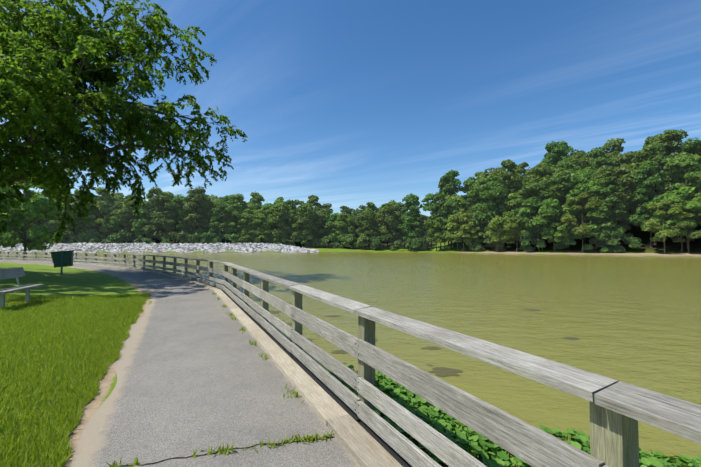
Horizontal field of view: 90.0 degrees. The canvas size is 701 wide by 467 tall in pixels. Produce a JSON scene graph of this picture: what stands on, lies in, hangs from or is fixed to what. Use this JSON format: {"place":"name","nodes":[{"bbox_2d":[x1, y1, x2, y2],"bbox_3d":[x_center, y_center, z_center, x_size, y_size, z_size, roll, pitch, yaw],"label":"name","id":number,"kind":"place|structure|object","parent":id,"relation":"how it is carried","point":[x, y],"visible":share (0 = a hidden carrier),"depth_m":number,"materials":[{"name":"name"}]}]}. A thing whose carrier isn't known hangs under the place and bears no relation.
{"place":"outdoors","nodes":[
{"label":"outdoors","id":0,"kind":"place"},
{"bbox_2d":[0,292,150,466],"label":"lawn grass","id":1,"kind":"structure","parent":0,"point":[48,436],"depth_m":4.92,"materials":[{"name":"green plant"}]},
{"bbox_2d":[0,261,360,466],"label":"foot path","id":2,"kind":"structure","parent":0,"point":[193,369],"depth_m":3.81,"materials":[{"name":"grey asphalt"}]},
{"bbox_2d":[102,293,337,466],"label":"weeds","id":3,"kind":"object","parent":2,"relation":"on","point":[222,450],"visible":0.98,"depth_m":2.99,"materials":[{"name":"green plant"}]},
{"bbox_2d":[122,436,334,465],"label":"path crack","id":4,"kind":"object","parent":2,"relation":"on","point":[214,452],"visible":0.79,"depth_m":2.81,"materials":[{"name":"black asphalt"}]},
{"bbox_2d":[0,214,700,466],"bbox_3d":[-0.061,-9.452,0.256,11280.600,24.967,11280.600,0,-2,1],"label":"ground","id":5,"kind":"structure","parent":0,"point":[72,281],"depth_m":23.41,"materials":[{"name":"beige soil"}]},
{"bbox_2d":[0,267,43,308],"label":"park bench","id":6,"kind":"object","parent":5,"relation":"on","point":[8,273],"visible":0.96,"depth_m":9.56,"materials":[{"name":"grey wood"}]},
{"bbox_2d":[0,161,70,259],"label":"dark tree","id":7,"kind":"object","parent":5,"relation":"on","point":[42,212],"visible":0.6,"depth_m":46.05,"materials":[{"name":"green plant"}]},
{"bbox_2d":[20,196,58,238],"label":"tree","id":8,"kind":"object","parent":5,"relation":"on","point":[38,226],"visible":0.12,"depth_m":139.47,"materials":[{"name":"green plant"}]},
{"bbox_2d":[50,250,73,275],"bbox_3d":[-15.872,1.739,19.287,0.942,1.629,0.750,1,-2,-31],"label":"sign","id":9,"kind":"object","parent":5,"relation":"on","point":[61,259],"visible":0.92,"depth_m":19.04,"materials":[{"name":"teal metal"}]},
{"bbox_2d":[47,194,95,237],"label":"tree","id":10,"kind":"object","parent":5,"relation":"on","point":[69,232],"visible":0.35,"depth_m":140.64,"materials":[{"name":"green plant"}]},
{"bbox_2d":[78,232,105,242],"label":"bush","id":11,"kind":"object","parent":5,"relation":"on","point":[83,235],"visible":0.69,"depth_m":139.65,"materials":[{"name":"green plant"}]},
{"bbox_2d":[83,202,107,242],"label":"tree","id":12,"kind":"object","parent":5,"relation":"on","point":[95,213],"visible":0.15,"depth_m":148.71,"materials":[{"name":"green plant"}]},
{"bbox_2d":[81,187,112,234],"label":"tree","id":13,"kind":"object","parent":5,"relation":"on","point":[101,202],"visible":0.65,"depth_m":144.91,"materials":[{"name":"green plant"}]},
{"bbox_2d":[103,201,123,235],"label":"tree","id":14,"kind":"object","parent":5,"relation":"on","point":[117,226],"visible":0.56,"depth_m":145.14,"materials":[{"name":"green plant"}]},
{"bbox_2d":[103,202,135,242],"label":"tree","id":15,"kind":"object","parent":5,"relation":"on","point":[121,219],"visible":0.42,"depth_m":144.52,"materials":[{"name":"green plant"}]},
{"bbox_2d":[0,0,246,248],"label":"tree","id":16,"kind":"object","parent":5,"relation":"on","point":[48,69],"visible":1,"depth_m":19.17,"materials":[{"name":"green plant"}]},
{"bbox_2d":[114,229,140,242],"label":"bush","id":17,"kind":"object","parent":5,"relation":"on","point":[123,233],"visible":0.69,"depth_m":139.37,"materials":[{"name":"green plant"}]},
{"bbox_2d":[122,200,144,239],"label":"tree","id":18,"kind":"object","parent":5,"relation":"on","point":[129,222],"visible":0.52,"depth_m":146.03,"materials":[{"name":"green plant"}]},
{"bbox_2d":[131,201,155,238],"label":"tree","id":19,"kind":"object","parent":5,"relation":"on","point":[143,220],"visible":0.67,"depth_m":144.17,"materials":[{"name":"green plant"}]},
{"bbox_2d":[145,186,167,243],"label":"tree","id":20,"kind":"object","parent":5,"relation":"on","point":[152,192],"visible":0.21,"depth_m":152.48,"materials":[{"name":"green plant"}]},
{"bbox_2d":[142,195,182,237],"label":"tree","id":21,"kind":"object","parent":5,"relation":"on","point":[160,218],"visible":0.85,"depth_m":143.54,"materials":[{"name":"green plant"}]},
{"bbox_2d":[163,196,187,242],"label":"tree","id":22,"kind":"object","parent":5,"relation":"on","point":[182,212],"visible":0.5,"depth_m":145.30,"materials":[{"name":"green plant"}]},
{"bbox_2d":[1,243,355,252],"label":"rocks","id":23,"kind":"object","parent":5,"relation":"on","point":[177,245],"visible":0.15,"depth_m":124.32,"materials":[{"name":"grey stone"}]},
{"bbox_2d":[0,242,318,252],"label":"dam riprap rocks","id":24,"kind":"object","parent":23,"relation":"on","point":[291,248],"visible":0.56,"depth_m":124.46,"materials":[{"name":"grey stone"}]},
{"bbox_2d":[182,233,200,243],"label":"bush","id":25,"kind":"object","parent":23,"relation":"on","point":[193,238],"visible":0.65,"depth_m":137.74,"materials":[{"name":"green plant"}]},
{"bbox_2d":[168,231,188,243],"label":"bush","id":26,"kind":"object","parent":5,"relation":"on","point":[180,238],"visible":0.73,"depth_m":136.67,"materials":[{"name":"green plant"}]},
{"bbox_2d":[183,186,211,233],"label":"tree","id":27,"kind":"object","parent":5,"relation":"on","point":[194,195],"visible":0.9,"depth_m":146.38,"materials":[{"name":"green plant"}]},
{"bbox_2d":[201,232,221,243],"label":"bush","id":28,"kind":"object","parent":5,"relation":"on","point":[205,236],"visible":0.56,"depth_m":138.74,"materials":[{"name":"green plant"}]},
{"bbox_2d":[202,197,225,233],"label":"tree","id":29,"kind":"object","parent":5,"relation":"on","point":[210,213],"visible":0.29,"depth_m":149.89,"materials":[{"name":"green plant"}]},
{"bbox_2d":[208,202,230,242],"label":"tree","id":30,"kind":"object","parent":5,"relation":"on","point":[220,206],"visible":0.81,"depth_m":144.41,"materials":[{"name":"green plant"}]},
{"bbox_2d":[223,193,247,236],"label":"tree","id":31,"kind":"object","parent":5,"relation":"on","point":[237,200],"visible":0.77,"depth_m":145.57,"materials":[{"name":"green plant"}]},
{"bbox_2d":[232,204,255,241],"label":"tree","id":32,"kind":"object","parent":5,"relation":"on","point":[249,206],"visible":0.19,"depth_m":149.75,"materials":[{"name":"green plant"}]},
{"bbox_2d":[236,209,260,240],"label":"tree","id":33,"kind":"object","parent":5,"relation":"on","point":[247,229],"visible":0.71,"depth_m":142.07,"materials":[{"name":"green plant"}]},
{"bbox_2d":[247,191,264,224],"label":"tree","id":34,"kind":"object","parent":5,"relation":"on","point":[257,197],"visible":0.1,"depth_m":168.50,"materials":[{"name":"green plant"}]},
{"bbox_2d":[250,209,272,242],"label":"tree","id":35,"kind":"object","parent":5,"relation":"on","point":[260,214],"visible":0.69,"depth_m":141.19,"materials":[{"name":"green plant"}]},
{"bbox_2d":[264,202,294,239],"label":"tree","id":36,"kind":"object","parent":5,"relation":"on","point":[285,230],"visible":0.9,"depth_m":142.49,"materials":[{"name":"green plant"}]},
{"bbox_2d":[281,199,295,242],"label":"tree","id":37,"kind":"object","parent":5,"relation":"on","point":[289,202],"visible":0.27,"depth_m":154.30,"materials":[{"name":"green plant"}]},
{"bbox_2d":[288,203,318,246],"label":"tree","id":38,"kind":"object","parent":5,"relation":"on","point":[302,210],"visible":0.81,"depth_m":141.56,"materials":[{"name":"green plant"}]},
{"bbox_2d":[295,231,316,247],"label":"bush","id":39,"kind":"object","parent":5,"relation":"on","point":[302,238],"visible":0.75,"depth_m":139.38,"materials":[{"name":"green plant"}]},
{"bbox_2d":[306,195,323,229],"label":"tree","id":40,"kind":"object","parent":5,"relation":"on","point":[313,199],"visible":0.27,"depth_m":153.70,"materials":[{"name":"green plant"}]},
{"bbox_2d":[306,208,334,240],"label":"tree","id":41,"kind":"object","parent":5,"relation":"on","point":[324,214],"visible":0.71,"depth_m":146.79,"materials":[{"name":"green plant"}]},
{"bbox_2d":[325,213,346,241],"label":"tree","id":42,"kind":"object","parent":5,"relation":"on","point":[334,236],"visible":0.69,"depth_m":145.15,"materials":[{"name":"green plant"}]},
{"bbox_2d":[332,213,356,248],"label":"tree","id":43,"kind":"object","parent":5,"relation":"on","point":[338,221],"visible":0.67,"depth_m":142.84,"materials":[{"name":"green plant"}]},
{"bbox_2d":[0,251,700,466],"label":"wooden fence","id":44,"kind":"object","parent":5,"relation":"on","point":[367,435],"visible":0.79,"depth_m":2.69,"materials":[{"name":"grey wood"}]},
{"bbox_2d":[341,234,360,248],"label":"bush","id":45,"kind":"object","parent":5,"relation":"on","point":[347,238],"visible":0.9,"depth_m":135.99,"materials":[{"name":"green plant"}]},
{"bbox_2d":[356,233,378,248],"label":"bush","id":46,"kind":"object","parent":5,"relation":"on","point":[362,239],"visible":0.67,"depth_m":132.46,"materials":[{"name":"green plant"}]},
{"bbox_2d":[355,211,380,246],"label":"tree","id":47,"kind":"object","parent":5,"relation":"on","point":[362,229],"visible":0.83,"depth_m":135.36,"materials":[{"name":"green plant"}]},
{"bbox_2d":[362,202,378,229],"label":"tree","id":48,"kind":"object","parent":5,"relation":"on","point":[371,206],"visible":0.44,"depth_m":143.06,"materials":[{"name":"green plant"}]},
{"bbox_2d":[369,236,387,249],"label":"bush","id":49,"kind":"object","parent":5,"relation":"on","point":[374,241],"visible":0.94,"depth_m":131.44,"materials":[{"name":"green plant"}]},
{"bbox_2d":[373,203,401,248],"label":"tree","id":50,"kind":"object","parent":5,"relation":"on","point":[387,208],"visible":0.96,"depth_m":134.24,"materials":[{"name":"green plant"}]},
{"bbox_2d":[387,217,407,248],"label":"tree","id":51,"kind":"object","parent":5,"relation":"on","point":[398,230],"visible":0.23,"depth_m":137.49,"materials":[{"name":"green plant"}]},
{"bbox_2d":[397,193,422,239],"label":"tree","id":52,"kind":"object","parent":5,"relation":"on","point":[412,203],"visible":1,"depth_m":128.41,"materials":[{"name":"green plant"}]},
{"bbox_2d":[406,215,426,239],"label":"tree","id":53,"kind":"object","parent":5,"relation":"on","point":[421,222],"visible":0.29,"depth_m":138.12,"materials":[{"name":"green plant"}]},
{"bbox_2d":[409,237,427,250],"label":"bush","id":54,"kind":"object","parent":5,"relation":"on","point":[421,239],"visible":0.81,"depth_m":122.95,"materials":[{"name":"green plant"}]},
{"bbox_2d":[420,193,441,247],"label":"tree","id":55,"kind":"object","parent":5,"relation":"on","point":[428,205],"visible":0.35,"depth_m":129.15,"materials":[{"name":"green plant"}]},
{"bbox_2d":[424,217,446,250],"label":"lime tree","id":56,"kind":"object","parent":5,"relation":"on","point":[432,233],"visible":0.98,"depth_m":116.65,"materials":[{"name":"green plant"}]},
{"bbox_2d":[430,191,447,249],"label":"tree","id":57,"kind":"object","parent":5,"relation":"on","point":[436,212],"visible":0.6,"depth_m":120.78,"materials":[{"name":"green plant"}]},
{"bbox_2d":[433,217,453,250],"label":"young tree","id":58,"kind":"object","parent":5,"relation":"on","point":[437,228],"visible":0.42,"depth_m":116.99,"materials":[{"name":"green plant"}]},
{"bbox_2d":[438,173,457,245],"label":"tree","id":59,"kind":"object","parent":5,"relation":"on","point":[450,185],"visible":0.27,"depth_m":131.19,"materials":[{"name":"green plant"}]},
{"bbox_2d":[439,170,463,209],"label":"tree","id":60,"kind":"object","parent":5,"relation":"on","point":[455,190],"visible":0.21,"depth_m":132.68,"materials":[{"name":"green plant"}]},
{"bbox_2d":[443,199,460,248],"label":"tree","id":61,"kind":"object","parent":5,"relation":"on","point":[451,209],"visible":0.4,"depth_m":118.33,"materials":[{"name":"green plant"}]},
{"bbox_2d":[441,194,467,246],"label":"tree","id":62,"kind":"object","parent":5,"relation":"on","point":[458,200],"visible":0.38,"depth_m":124.14,"materials":[{"name":"green plant"}]},
{"bbox_2d":[445,212,466,250],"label":"young tree","id":63,"kind":"object","parent":5,"relation":"on","point":[453,232],"visible":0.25,"depth_m":110.36,"materials":[{"name":"green plant"}]},
{"bbox_2d":[448,212,476,251],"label":"lime tree","id":64,"kind":"object","parent":5,"relation":"on","point":[463,217],"visible":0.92,"depth_m":107.09,"materials":[{"name":"green plant"}]},
{"bbox_2d":[461,180,479,212],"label":"tree","id":65,"kind":"object","parent":5,"relation":"on","point":[467,183],"visible":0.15,"depth_m":130.45,"materials":[{"name":"green plant"}]},
{"bbox_2d":[462,221,483,251],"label":"young tree","id":66,"kind":"object","parent":5,"relation":"on","point":[468,235],"visible":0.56,"depth_m":105.98,"materials":[{"name":"green plant"}]},
{"bbox_2d":[465,181,488,233],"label":"tree","id":67,"kind":"object","parent":5,"relation":"on","point":[469,204],"visible":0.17,"depth_m":121.05,"materials":[{"name":"green plant"}]},
{"bbox_2d":[467,205,488,242],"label":"tree","id":68,"kind":"object","parent":5,"relation":"on","point":[474,219],"visible":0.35,"depth_m":109.35,"materials":[{"name":"green plant"}]},
{"bbox_2d":[467,231,499,250],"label":"bush","id":69,"kind":"object","parent":5,"relation":"on","point":[475,245],"visible":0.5,"depth_m":104.07,"materials":[{"name":"green plant"}]},
{"bbox_2d":[467,175,509,231],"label":"tree","id":70,"kind":"object","parent":5,"relation":"on","point":[490,179],"visible":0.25,"depth_m":112.09,"materials":[{"name":"green plant"}]},
{"bbox_2d":[472,183,510,233],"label":"tree","id":71,"kind":"object","parent":5,"relation":"on","point":[492,193],"visible":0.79,"depth_m":105.27,"materials":[{"name":"green plant"}]},
{"bbox_2d":[475,168,510,206],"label":"tree","id":72,"kind":"object","parent":5,"relation":"on","point":[494,172],"visible":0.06,"depth_m":119.55,"materials":[{"name":"green plant"}]},
{"bbox_2d":[486,216,510,251],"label":"lime tree","id":73,"kind":"object","parent":5,"relation":"on","point":[495,221],"visible":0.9,"depth_m":98.46,"materials":[{"name":"green plant"}]},
{"bbox_2d":[494,159,525,244],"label":"tree","id":74,"kind":"object","parent":5,"relation":"on","point":[512,167],"visible":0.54,"depth_m":105.45,"materials":[{"name":"green plant"}]},
{"bbox_2d":[503,217,527,251],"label":"young tree","id":75,"kind":"object","parent":5,"relation":"on","point":[513,237],"visible":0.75,"depth_m":95.88,"materials":[{"name":"green plant"}]},
{"bbox_2d":[502,193,530,246],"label":"tree","id":76,"kind":"object","parent":5,"relation":"on","point":[508,215],"visible":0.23,"depth_m":100.02,"materials":[{"name":"green plant"}]},
{"bbox_2d":[520,231,546,251],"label":"bush","id":77,"kind":"object","parent":5,"relation":"on","point":[527,238],"visible":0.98,"depth_m":91.64,"materials":[{"name":"green plant"}]},
{"bbox_2d":[514,181,557,248],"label":"tree","id":78,"kind":"object","parent":5,"relation":"on","point":[526,192],"visible":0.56,"depth_m":93.37,"materials":[{"name":"green plant"}]},
{"bbox_2d":[519,197,559,250],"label":"lime tree","id":79,"kind":"object","parent":5,"relation":"on","point":[548,204],"visible":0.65,"depth_m":89.69,"materials":[{"name":"green plant"}]},
{"bbox_2d":[528,180,555,249],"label":"tree","id":80,"kind":"object","parent":5,"relation":"on","point":[534,198],"visible":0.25,"depth_m":92.20,"materials":[{"name":"green plant"}]},
{"bbox_2d":[522,163,571,243],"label":"tree","id":81,"kind":"object","parent":5,"relation":"on","point":[533,172],"visible":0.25,"depth_m":96.55,"materials":[{"name":"green plant"}]},
{"bbox_2d":[530,164,577,225],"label":"tree","id":82,"kind":"object","parent":5,"relation":"on","point":[561,177],"visible":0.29,"depth_m":93.39,"materials":[{"name":"green plant"}]},
{"bbox_2d":[538,207,569,251],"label":"young tree","id":83,"kind":"object","parent":5,"relation":"on","point":[558,211],"visible":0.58,"depth_m":88.72,"materials":[{"name":"green plant"}]},
{"bbox_2d":[541,141,568,165],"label":"tree","id":84,"kind":"object","parent":5,"relation":"on","point":[553,148],"visible":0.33,"depth_m":112.52,"materials":[{"name":"green plant"}]},
{"bbox_2d":[548,226,581,249],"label":"bush","id":85,"kind":"object","parent":5,"relation":"on","point":[560,243],"visible":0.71,"depth_m":88.23,"materials":[{"name":"green plant"}]},
{"bbox_2d":[556,159,581,208],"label":"tree","id":86,"kind":"object","parent":5,"relation":"on","point":[567,165],"visible":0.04,"depth_m":100.36,"materials":[{"name":"green plant"}]},
{"bbox_2d":[564,166,598,242],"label":"tree","id":87,"kind":"object","parent":5,"relation":"on","point":[583,175],"visible":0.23,"depth_m":92.70,"materials":[{"name":"green plant"}]},
{"bbox_2d":[567,157,596,169],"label":"tree","id":88,"kind":"object","parent":5,"relation":"on","point":[583,164],"visible":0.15,"depth_m":105.84,"materials":[{"name":"green plant"}]},
{"bbox_2d":[560,192,606,251],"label":"lime tree","id":89,"kind":"object","parent":5,"relation":"on","point":[570,221],"visible":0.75,"depth_m":85.07,"materials":[{"name":"green plant"}]},
{"bbox_2d":[561,179,617,245],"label":"tree","id":90,"kind":"object","parent":5,"relation":"on","point":[587,187],"visible":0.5,"depth_m":87.32,"materials":[{"name":"green plant"}]},
{"bbox_2d":[581,230,612,252],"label":"bush","id":91,"kind":"object","parent":5,"relation":"on","point":[602,239],"visible":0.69,"depth_m":83.84,"materials":[{"name":"green plant"}]},
{"bbox_2d":[586,147,610,168],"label":"tree","id":92,"kind":"object","parent":5,"relation":"on","point":[596,155],"visible":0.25,"depth_m":108.37,"materials":[{"name":"green plant"}]},
{"bbox_2d":[587,175,626,246],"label":"tree","id":93,"kind":"object","parent":5,"relation":"on","point":[617,210],"visible":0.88,"depth_m":83.33,"materials":[{"name":"green plant"}]},
{"bbox_2d":[601,138,625,166],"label":"tree","id":94,"kind":"object","parent":5,"relation":"on","point":[615,146],"visible":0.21,"depth_m":120.08,"materials":[{"name":"green plant"}]},
{"bbox_2d":[590,164,639,229],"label":"tree","id":95,"kind":"object","parent":5,"relation":"on","point":[624,197],"visible":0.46,"depth_m":87.23,"materials":[{"name":"green plant"}]},
{"bbox_2d":[608,229,642,252],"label":"bush","id":96,"kind":"object","parent":5,"relation":"on","point":[616,236],"visible":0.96,"depth_m":80.87,"materials":[{"name":"green plant"}]},
{"bbox_2d":[614,151,637,166],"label":"tree","id":97,"kind":"object","parent":5,"relation":"on","point":[626,158],"visible":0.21,"depth_m":107.40,"materials":[{"name":"green plant"}]},
{"bbox_2d":[613,165,644,232],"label":"tree","id":98,"kind":"object","parent":5,"relation":"on","point":[628,209],"visible":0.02,"depth_m":92.52,"materials":[{"name":"green plant"}]},
{"bbox_2d":[625,164,668,247],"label":"tree","id":99,"kind":"object","parent":5,"relation":"on","point":[644,182],"visible":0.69,"depth_m":81.01,"materials":[{"name":"green plant"}]},
{"bbox_2d":[629,142,677,244],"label":"tree","id":100,"kind":"object","parent":5,"relation":"on","point":[649,151],"visible":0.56,"depth_m":81.92,"materials":[{"name":"green plant"}]},
{"bbox_2d":[642,198,690,253],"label":"young tree","id":101,"kind":"object","parent":5,"relation":"on","point":[663,206],"visible":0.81,"depth_m":73.45,"materials":[{"name":"green plant"}]},
{"bbox_2d":[648,129,692,238],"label":"tree","id":102,"kind":"object","parent":5,"relation":"on","point":[671,141],"visible":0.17,"depth_m":85.00,"materials":[{"name":"green plant"}]},
{"bbox_2d":[650,186,700,251],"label":"lime tree","id":103,"kind":"object","parent":5,"relation":"on","point":[693,206],"visible":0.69,"depth_m":73.45,"materials":[{"name":"green plant"}]},
{"bbox_2d":[656,152,700,248],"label":"tree","id":104,"kind":"object","parent":5,"relation":"on","point":[690,173],"visible":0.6,"depth_m":75.64,"materials":[{"name":"green plant"}]},
{"bbox_2d":[669,202,700,253],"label":"young tree","id":105,"kind":"object","parent":5,"relation":"on","point":[691,234],"visible":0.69,"depth_m":71.69,"materials":[{"name":"green plant"}]},
{"bbox_2d":[675,138,700,240],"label":"tree","id":106,"kind":"object","parent":5,"relation":"on","point":[694,147],"visible":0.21,"depth_m":80.23,"materials":[{"name":"green plant"}]},
{"bbox_2d":[0,0,700,215],"label":"sky","id":107,"kind":"structure","parent":0,"point":[353,104],"materials":[{"name":"blue"}]},
{"bbox_2d":[1,252,700,466],"bbox_3d":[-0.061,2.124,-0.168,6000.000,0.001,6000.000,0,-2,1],"label":"lake water","id":108,"kind":"structure","parent":0,"point":[634,320],"depth_m":11.64,"materials":[{"name":"green liquid"}]},
{"bbox_2d":[256,295,578,376],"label":"algae patches","id":109,"kind":"object","parent":108,"relation":"on","point":[442,371],"visible":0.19,"depth_m":7.01,"materials":[{"name":"green plant"}]},
{"bbox_2d":[326,365,700,466],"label":"water plants","id":110,"kind":"object","parent":108,"relation":"on","point":[431,415],"depth_m":3.62,"materials":[{"name":"green plant"}]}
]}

